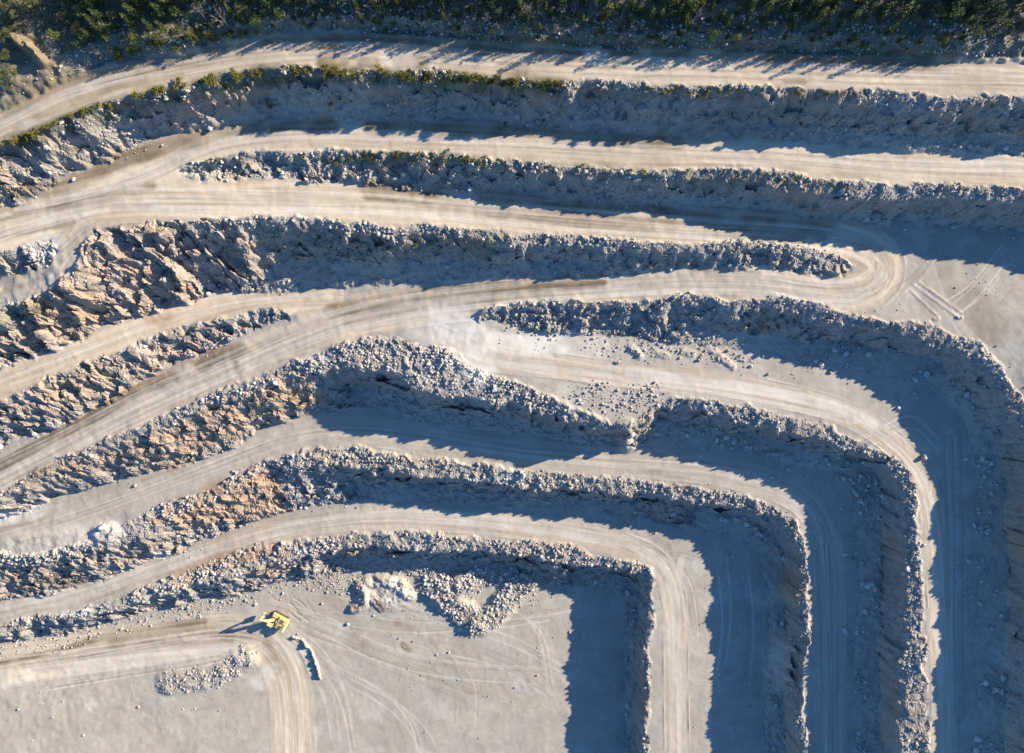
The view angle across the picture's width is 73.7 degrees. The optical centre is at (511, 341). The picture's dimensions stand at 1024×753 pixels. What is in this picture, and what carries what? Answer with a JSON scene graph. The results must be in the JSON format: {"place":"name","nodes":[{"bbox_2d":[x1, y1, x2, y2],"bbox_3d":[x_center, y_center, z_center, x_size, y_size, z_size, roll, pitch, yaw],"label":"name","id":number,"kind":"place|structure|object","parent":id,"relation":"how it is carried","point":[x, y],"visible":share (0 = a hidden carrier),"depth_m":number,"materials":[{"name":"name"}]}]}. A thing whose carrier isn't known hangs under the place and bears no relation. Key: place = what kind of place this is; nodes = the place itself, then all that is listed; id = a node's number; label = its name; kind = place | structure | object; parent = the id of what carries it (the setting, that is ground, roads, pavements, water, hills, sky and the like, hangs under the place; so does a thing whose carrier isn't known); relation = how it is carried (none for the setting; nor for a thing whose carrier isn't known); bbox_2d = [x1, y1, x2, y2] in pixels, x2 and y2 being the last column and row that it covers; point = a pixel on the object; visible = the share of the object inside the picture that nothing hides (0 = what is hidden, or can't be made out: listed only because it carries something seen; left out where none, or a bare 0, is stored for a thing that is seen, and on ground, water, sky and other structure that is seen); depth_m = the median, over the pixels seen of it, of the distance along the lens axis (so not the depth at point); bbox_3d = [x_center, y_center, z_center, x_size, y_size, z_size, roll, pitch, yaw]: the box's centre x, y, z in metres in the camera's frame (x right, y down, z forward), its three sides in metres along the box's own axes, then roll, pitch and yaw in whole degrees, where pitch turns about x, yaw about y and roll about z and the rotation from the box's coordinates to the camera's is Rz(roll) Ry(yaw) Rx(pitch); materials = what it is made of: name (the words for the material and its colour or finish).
{"place":"outdoors","nodes":[
{"label":"outdoors","id":0,"kind":"place"},
{"bbox_2d":[0,239,57,275],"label":"rock face","id":1,"kind":"object","parent":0,"point":[10,263],"visible":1,"depth_m":233.85},
{"bbox_2d":[5,243,50,275],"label":"rubble","id":2,"kind":"object","parent":1,"relation":"on","point":[30,258],"visible":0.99,"depth_m":234.27,"materials":[{"name":"stone"}]},
{"bbox_2d":[0,218,103,312],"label":"haul road","id":3,"kind":"structure","parent":0,"point":[18,289],"depth_m":235.28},
{"bbox_2d":[0,309,289,444],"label":"rock face","id":4,"kind":"object","parent":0,"point":[31,410],"visible":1,"depth_m":255.80},
{"bbox_2d":[0,310,287,451],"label":"rubble","id":5,"kind":"object","parent":4,"relation":"on","point":[220,319],"visible":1,"depth_m":256.00,"materials":[{"name":"stone"}]},
{"bbox_2d":[0,612,315,752],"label":"haul road","id":6,"kind":"structure","parent":0,"point":[279,660],"depth_m":300.20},
{"bbox_2d":[259,610,289,632],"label":"excavator","id":7,"kind":"object","parent":6,"relation":"on","point":[278,620],"visible":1,"depth_m":296.37,"materials":[{"name":"metal"}]},
{"bbox_2d":[0,286,346,394],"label":"haul road","id":8,"kind":"structure","parent":0,"point":[51,361],"depth_m":252.73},
{"bbox_2d":[0,570,628,752],"bbox_3d":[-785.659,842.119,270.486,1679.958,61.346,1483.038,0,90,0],"label":"quarry floor","id":9,"kind":"structure","parent":0,"point":[352,714],"depth_m":299.92,"materials":[{"name":"grey gravel"}]},
{"bbox_2d":[156,645,257,695],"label":"rubble","id":10,"kind":"object","parent":9,"relation":"on","point":[215,672],"visible":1,"depth_m":298.60,"materials":[{"name":"stone"}]},
{"bbox_2d":[416,561,538,637],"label":"rubble","id":11,"kind":"object","parent":9,"relation":"on","point":[464,609],"visible":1,"depth_m":298.12,"materials":[{"name":"stone"}]},
{"bbox_2d":[0,532,654,752],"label":"rock face","id":12,"kind":"object","parent":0,"point":[473,556],"visible":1,"depth_m":292.35},
{"bbox_2d":[0,556,549,658],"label":"rubble","id":13,"kind":"object","parent":12,"relation":"on","point":[199,616],"visible":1,"depth_m":299.63,"materials":[{"name":"stone"}]},
{"bbox_2d":[1,531,654,752],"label":"rubble","id":14,"kind":"object","parent":12,"relation":"on","point":[359,545],"visible":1,"depth_m":287.49,"materials":[{"name":"stone"}]},
{"bbox_2d":[0,505,689,752],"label":"haul road","id":15,"kind":"structure","parent":0,"point":[665,573],"depth_m":286.10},
{"bbox_2d":[0,448,809,752],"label":"rock face","id":16,"kind":"object","parent":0,"point":[273,497],"visible":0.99,"depth_m":279.89},
{"bbox_2d":[0,446,812,752],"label":"rubble","id":17,"kind":"object","parent":16,"relation":"on","point":[454,498],"visible":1,"depth_m":273.47,"materials":[{"name":"stone"}]},
{"bbox_2d":[0,415,846,752],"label":"haul road","id":18,"kind":"structure","parent":0,"point":[808,505],"depth_m":271.83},
{"bbox_2d":[0,218,852,365],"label":"rock face","id":19,"kind":"object","parent":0,"point":[117,247],"visible":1,"depth_m":243.43},
{"bbox_2d":[0,215,842,366],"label":"rubble","id":20,"kind":"object","parent":19,"relation":"on","point":[482,239],"visible":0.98,"depth_m":240.16,"materials":[{"name":"stone"}]},
{"bbox_2d":[0,179,905,492],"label":"haul road","id":21,"kind":"structure","parent":0,"point":[876,277],"depth_m":244.06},
{"bbox_2d":[0,341,930,752],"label":"rock face","id":22,"kind":"object","parent":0,"point":[892,713],"visible":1,"depth_m":263.98},
{"bbox_2d":[0,336,930,752],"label":"rubble","id":23,"kind":"object","parent":22,"relation":"on","point":[442,358],"visible":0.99,"depth_m":257.33,"materials":[{"name":"stone"}]},
{"bbox_2d":[0,28,1023,752],"bbox_3d":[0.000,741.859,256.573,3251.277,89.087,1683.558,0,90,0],"label":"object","id":24,"kind":"structure","parent":0,"point":[726,644],"depth_m":271.58,"materials":[{"name":"grey stone"}]},
{"bbox_2d":[0,60,1023,752],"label":"rubble","id":25,"kind":"object","parent":24,"relation":"on","point":[202,573],"visible":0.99,"depth_m":256.54,"materials":[{"name":"stone"}]},
{"bbox_2d":[502,306,753,417],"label":"rubble","id":26,"kind":"object","parent":24,"relation":"on","point":[639,355],"visible":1,"depth_m":255.26,"materials":[{"name":"stone"}]},
{"bbox_2d":[0,67,1023,205],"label":"rock face","id":27,"kind":"object","parent":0,"point":[747,108],"visible":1,"depth_m":224.20},
{"bbox_2d":[0,64,1023,204],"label":"rubble","id":28,"kind":"object","parent":27,"relation":"on","point":[591,105],"visible":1,"depth_m":222.28,"materials":[{"name":"stone"}]},
{"bbox_2d":[0,31,1023,141],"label":"haul road","id":29,"kind":"structure","parent":0,"point":[111,81],"depth_m":218.22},
{"bbox_2d":[0,118,1023,216],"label":"haul road","id":30,"kind":"structure","parent":0,"point":[655,149],"depth_m":229.75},
{"bbox_2d":[0,0,1023,112],"bbox_3d":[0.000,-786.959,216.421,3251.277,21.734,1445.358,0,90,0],"label":"wooded slope","id":31,"kind":"structure","parent":0,"point":[42,61],"depth_m":214.58,"materials":[{"name":"green plant"}]},
{"bbox_2d":[71,5,85,15],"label":"leafy tree","id":32,"kind":"object","parent":31,"relation":"on","point":[77,9],"visible":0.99,"depth_m":211.47,"materials":[{"name":"green plant"}]},
{"bbox_2d":[79,28,94,41],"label":"pine tree","id":33,"kind":"object","parent":31,"relation":"on","point":[89,35],"visible":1,"depth_m":212.70,"materials":[{"name":"green plant"}]},
{"bbox_2d":[84,0,99,9],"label":"pine tree","id":34,"kind":"object","parent":31,"relation":"on","point":[91,4],"visible":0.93,"depth_m":211.23,"materials":[{"name":"green plant"}]},
{"bbox_2d":[85,16,101,30],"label":"pine tree","id":35,"kind":"object","parent":31,"relation":"on","point":[93,22],"visible":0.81,"depth_m":210.66,"materials":[{"name":"green plant"}]},
{"bbox_2d":[87,7,108,24],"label":"pine tree","id":36,"kind":"object","parent":31,"relation":"on","point":[99,16],"visible":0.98,"depth_m":210.48,"materials":[{"name":"green plant"}]},
{"bbox_2d":[98,22,112,33],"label":"leafy tree","id":37,"kind":"object","parent":31,"relation":"on","point":[107,29],"visible":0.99,"depth_m":211.96,"materials":[{"name":"green plant"}]},
{"bbox_2d":[106,9,119,20],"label":"leafy tree","id":38,"kind":"object","parent":31,"relation":"on","point":[111,13],"visible":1,"depth_m":211.53,"materials":[{"name":"green plant"}]},
{"bbox_2d":[119,12,137,30],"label":"pine tree","id":39,"kind":"object","parent":31,"relation":"on","point":[131,23],"visible":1,"depth_m":210.89,"materials":[{"name":"green plant"}]},
{"bbox_2d":[121,3,142,23],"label":"pine tree","id":40,"kind":"object","parent":31,"relation":"on","point":[131,11],"visible":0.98,"depth_m":209.85,"materials":[{"name":"green plant"}]},
{"bbox_2d":[127,28,139,39],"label":"leafy tree","id":41,"kind":"object","parent":31,"relation":"on","point":[131,33],"visible":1,"depth_m":212.17,"materials":[{"name":"green plant"}]},
{"bbox_2d":[128,37,138,49],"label":"leafy tree","id":42,"kind":"object","parent":31,"relation":"on","point":[133,42],"visible":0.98,"depth_m":213.42,"materials":[{"name":"green plant"}]},
{"bbox_2d":[132,0,145,9],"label":"pine tree","id":43,"kind":"object","parent":31,"relation":"on","point":[140,6],"visible":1,"depth_m":210.87,"materials":[{"name":"green plant"}]},
{"bbox_2d":[141,18,154,30],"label":"pine tree","id":44,"kind":"object","parent":31,"relation":"on","point":[149,26],"visible":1,"depth_m":212.22,"materials":[{"name":"green plant"}]},
{"bbox_2d":[143,31,157,44],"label":"pine tree","id":45,"kind":"object","parent":31,"relation":"on","point":[149,35],"visible":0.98,"depth_m":212.10,"materials":[{"name":"green plant"}]},
{"bbox_2d":[149,1,170,24],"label":"pine tree","id":46,"kind":"object","parent":31,"relation":"on","point":[161,12],"visible":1,"depth_m":210.91,"materials":[{"name":"green plant"}]},
{"bbox_2d":[154,30,167,42],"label":"leafy tree","id":47,"kind":"object","parent":31,"relation":"on","point":[159,37],"visible":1,"depth_m":212.52,"materials":[{"name":"green plant"}]},
{"bbox_2d":[154,20,169,34],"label":"pine tree","id":48,"kind":"object","parent":31,"relation":"on","point":[163,27],"visible":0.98,"depth_m":212.31,"materials":[{"name":"green plant"}]},
{"bbox_2d":[158,0,176,10],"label":"pine tree","id":49,"kind":"object","parent":31,"relation":"on","point":[165,2],"visible":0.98,"depth_m":210.94,"materials":[{"name":"green plant"}]},
{"bbox_2d":[183,26,193,39],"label":"leafy tree","id":50,"kind":"object","parent":31,"relation":"on","point":[189,30],"visible":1,"depth_m":213.63,"materials":[{"name":"green plant"}]},
{"bbox_2d":[224,3,234,16],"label":"pine tree","id":51,"kind":"object","parent":31,"relation":"on","point":[229,10],"visible":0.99,"depth_m":211.56,"materials":[{"name":"green plant"}]},
{"bbox_2d":[233,0,245,12],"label":"leafy tree","id":52,"kind":"object","parent":31,"relation":"on","point":[239,6],"visible":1,"depth_m":211.35,"materials":[{"name":"green plant"}]},
{"bbox_2d":[249,17,260,27],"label":"leafy tree","id":53,"kind":"object","parent":31,"relation":"on","point":[255,19],"visible":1,"depth_m":212.90,"materials":[{"name":"green plant"}]},
{"bbox_2d":[259,0,274,11],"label":"pine tree","id":54,"kind":"object","parent":31,"relation":"on","point":[265,3],"visible":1,"depth_m":210.19,"materials":[{"name":"green plant"}]},
{"bbox_2d":[273,8,282,20],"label":"pine tree","id":55,"kind":"object","parent":31,"relation":"on","point":[277,14],"visible":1,"depth_m":211.89,"materials":[{"name":"green plant"}]},
{"bbox_2d":[308,0,317,11],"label":"pine tree","id":56,"kind":"object","parent":31,"relation":"on","point":[311,4],"visible":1,"depth_m":212.21,"materials":[{"name":"green plant"}]},
{"bbox_2d":[352,0,360,13],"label":"pine tree","id":57,"kind":"object","parent":31,"relation":"on","point":[355,6],"visible":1,"depth_m":212.09,"materials":[{"name":"green plant"}]},
{"bbox_2d":[369,0,378,12],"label":"pine tree","id":58,"kind":"object","parent":31,"relation":"on","point":[373,3],"visible":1,"depth_m":211.26,"materials":[{"name":"green plant"}]},
{"bbox_2d":[438,0,448,11],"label":"pine tree","id":59,"kind":"object","parent":31,"relation":"on","point":[443,4],"visible":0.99,"depth_m":210.77,"materials":[{"name":"green plant"}]},
{"bbox_2d":[0,0,1022,93],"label":"rubble","id":60,"kind":"object","parent":31,"relation":"on","point":[568,30],"visible":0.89,"depth_m":214.51,"materials":[{"name":"stone"}]},
{"bbox_2d":[0,0,1023,63],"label":"undergrowth","id":61,"kind":"object","parent":31,"relation":"on","point":[505,25],"visible":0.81,"depth_m":213.97,"materials":[{"name":"green plant"}]},
{"bbox_2d":[513,0,525,14],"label":"pine tree","id":62,"kind":"object","parent":31,"relation":"on","point":[520,5],"visible":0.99,"depth_m":209.69,"materials":[{"name":"green plant"}]},
{"bbox_2d":[523,8,531,22],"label":"pine tree","id":63,"kind":"object","parent":31,"relation":"on","point":[528,17],"visible":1,"depth_m":210.92,"materials":[{"name":"green plant"}]},
{"bbox_2d":[559,0,568,11],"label":"pine tree","id":64,"kind":"object","parent":31,"relation":"on","point":[562,3],"visible":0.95,"depth_m":209.34,"materials":[{"name":"green plant"}]},
{"bbox_2d":[602,0,614,20],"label":"pine tree","id":65,"kind":"object","parent":31,"relation":"on","point":[608,9],"visible":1,"depth_m":208.43,"materials":[{"name":"green plant"}]},
{"bbox_2d":[625,0,637,14],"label":"pine tree","id":66,"kind":"object","parent":31,"relation":"on","point":[632,4],"visible":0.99,"depth_m":208.97,"materials":[{"name":"green plant"}]},
{"bbox_2d":[633,1,644,18],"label":"pine tree","id":67,"kind":"object","parent":31,"relation":"on","point":[640,9],"visible":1,"depth_m":209.43,"materials":[{"name":"green plant"}]},
{"bbox_2d":[645,4,655,19],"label":"pine tree","id":68,"kind":"object","parent":31,"relation":"on","point":[651,10],"visible":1,"depth_m":209.59,"materials":[{"name":"green plant"}]},
{"bbox_2d":[656,8,664,20],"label":"pine tree","id":69,"kind":"object","parent":31,"relation":"on","point":[661,14],"visible":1,"depth_m":210.94,"materials":[{"name":"green plant"}]},
{"bbox_2d":[662,0,673,8],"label":"pine tree","id":70,"kind":"object","parent":31,"relation":"on","point":[668,2],"visible":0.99,"depth_m":209.02,"materials":[{"name":"green plant"}]},
{"bbox_2d":[673,4,683,19],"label":"pine tree","id":71,"kind":"object","parent":31,"relation":"on","point":[680,9],"visible":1,"depth_m":209.63,"materials":[{"name":"green plant"}]},
{"bbox_2d":[682,0,700,19],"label":"pine tree","id":72,"kind":"object","parent":31,"relation":"on","point":[693,4],"visible":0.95,"depth_m":207.74,"materials":[{"name":"green plant"}]},
{"bbox_2d":[708,27,721,40],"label":"leafy tree","id":73,"kind":"object","parent":31,"relation":"on","point":[715,34],"visible":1,"depth_m":210.49,"materials":[{"name":"green plant"}]},
{"bbox_2d":[717,8,726,21],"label":"pine tree","id":74,"kind":"object","parent":31,"relation":"on","point":[722,15],"visible":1,"depth_m":209.68,"materials":[{"name":"green plant"}]},
{"bbox_2d":[722,13,733,27],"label":"pine tree","id":75,"kind":"object","parent":31,"relation":"on","point":[727,20],"visible":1,"depth_m":209.89,"materials":[{"name":"green plant"}]},
{"bbox_2d":[744,0,757,15],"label":"pine tree","id":76,"kind":"object","parent":31,"relation":"on","point":[751,7],"visible":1,"depth_m":207.83,"materials":[{"name":"green plant"}]},
{"bbox_2d":[763,0,774,14],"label":"pine tree","id":77,"kind":"object","parent":31,"relation":"on","point":[769,6],"visible":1,"depth_m":208.56,"materials":[{"name":"green plant"}]},
{"bbox_2d":[777,0,794,16],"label":"pine tree","id":78,"kind":"object","parent":31,"relation":"on","point":[784,8],"visible":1,"depth_m":208.14,"materials":[{"name":"green plant"}]},
{"bbox_2d":[785,11,796,24],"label":"pine tree","id":79,"kind":"object","parent":31,"relation":"on","point":[790,19],"visible":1,"depth_m":209.41,"materials":[{"name":"green plant"}]},
{"bbox_2d":[806,0,822,12],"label":"pine tree","id":80,"kind":"object","parent":31,"relation":"on","point":[814,4],"visible":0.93,"depth_m":207.62,"materials":[{"name":"green plant"}]},
{"bbox_2d":[813,6,829,22],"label":"pine tree","id":81,"kind":"object","parent":31,"relation":"on","point":[818,16],"visible":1,"depth_m":208.47,"materials":[{"name":"green plant"}]},
{"bbox_2d":[828,0,843,10],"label":"pine tree","id":82,"kind":"object","parent":31,"relation":"on","point":[834,4],"visible":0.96,"depth_m":207.76,"materials":[{"name":"green plant"}]},
{"bbox_2d":[846,8,862,24],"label":"pine tree","id":83,"kind":"object","parent":31,"relation":"on","point":[853,16],"visible":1,"depth_m":209.46,"materials":[{"name":"green plant"}]},
{"bbox_2d":[850,0,870,12],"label":"pine tree","id":84,"kind":"object","parent":31,"relation":"on","point":[860,4],"visible":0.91,"depth_m":207.61,"materials":[{"name":"green plant"}]},
{"bbox_2d":[859,12,870,25],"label":"pine tree","id":85,"kind":"object","parent":31,"relation":"on","point":[863,19],"visible":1,"depth_m":209.34,"materials":[{"name":"green plant"}]},
{"bbox_2d":[873,13,887,24],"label":"pine tree","id":86,"kind":"object","parent":31,"relation":"on","point":[880,19],"visible":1,"depth_m":209.36,"materials":[{"name":"green plant"}]},
{"bbox_2d":[873,0,896,17],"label":"pine tree","id":87,"kind":"object","parent":31,"relation":"on","point":[883,10],"visible":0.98,"depth_m":207.26,"materials":[{"name":"green plant"}]},
{"bbox_2d":[882,22,898,36],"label":"pine tree","id":88,"kind":"object","parent":31,"relation":"on","point":[891,30],"visible":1,"depth_m":209.70,"materials":[{"name":"green plant"}]},
{"bbox_2d":[891,0,917,20],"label":"pine tree","id":89,"kind":"object","parent":31,"relation":"on","point":[905,10],"visible":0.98,"depth_m":206.49,"materials":[{"name":"green plant"}]},
{"bbox_2d":[907,4,919,17],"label":"pine tree","id":90,"kind":"object","parent":31,"relation":"on","point":[913,10],"visible":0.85,"depth_m":207.15,"materials":[{"name":"green plant"}]},
{"bbox_2d":[934,6,947,17],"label":"leafy tree","id":91,"kind":"object","parent":31,"relation":"on","point":[941,13],"visible":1,"depth_m":207.28,"materials":[{"name":"green plant"}]},
{"bbox_2d":[940,7,964,27],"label":"pine tree","id":92,"kind":"object","parent":31,"relation":"on","point":[953,16],"visible":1,"depth_m":207.07,"materials":[{"name":"green plant"}]},
{"bbox_2d":[943,0,964,15],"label":"pine tree","id":93,"kind":"object","parent":31,"relation":"on","point":[953,6],"visible":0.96,"depth_m":206.74,"materials":[{"name":"green plant"}]},
{"bbox_2d":[966,4,982,15],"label":"pine tree","id":94,"kind":"object","parent":31,"relation":"on","point":[972,11],"visible":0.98,"depth_m":207.61,"materials":[{"name":"green plant"}]},
{"bbox_2d":[967,15,983,28],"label":"pine tree","id":95,"kind":"object","parent":31,"relation":"on","point":[974,21],"visible":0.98,"depth_m":208.33,"materials":[{"name":"green plant"}]},
{"bbox_2d":[971,25,983,36],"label":"leafy tree","id":96,"kind":"object","parent":31,"relation":"on","point":[978,27],"visible":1,"depth_m":208.26,"materials":[{"name":"green plant"}]},
{"bbox_2d":[979,0,998,14],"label":"pine tree","id":97,"kind":"object","parent":31,"relation":"on","point":[992,3],"visible":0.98,"depth_m":206.75,"materials":[{"name":"green plant"}]},
{"bbox_2d":[989,3,1007,15],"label":"pine tree","id":98,"kind":"object","parent":31,"relation":"on","point":[997,10],"visible":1,"depth_m":208.19,"materials":[{"name":"green plant"}]},
{"bbox_2d":[181,150,1023,230],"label":"rock face","id":99,"kind":"object","parent":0,"point":[962,211],"visible":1,"depth_m":233.50},
{"bbox_2d":[184,147,1022,237],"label":"rubble","id":100,"kind":"object","parent":99,"relation":"on","point":[665,179],"visible":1,"depth_m":230.53,"materials":[{"name":"stone"}]},
{"bbox_2d":[429,326,957,752],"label":"haul road","id":101,"kind":"structure","parent":0,"point":[880,433],"depth_m":257.06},
{"bbox_2d":[478,296,1023,752],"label":"rock face","id":102,"kind":"object","parent":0,"point":[673,319],"visible":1,"depth_m":253.18},
{"bbox_2d":[482,291,1023,752],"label":"rubble","id":103,"kind":"object","parent":102,"relation":"on","point":[904,327],"visible":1,"depth_m":254.26,"materials":[{"name":"stone"}]},
{"bbox_2d":[849,217,1023,393],"bbox_3d":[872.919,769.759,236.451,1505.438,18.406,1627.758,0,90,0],"label":"level ground","id":104,"kind":"structure","parent":0,"point":[941,262],"depth_m":243.97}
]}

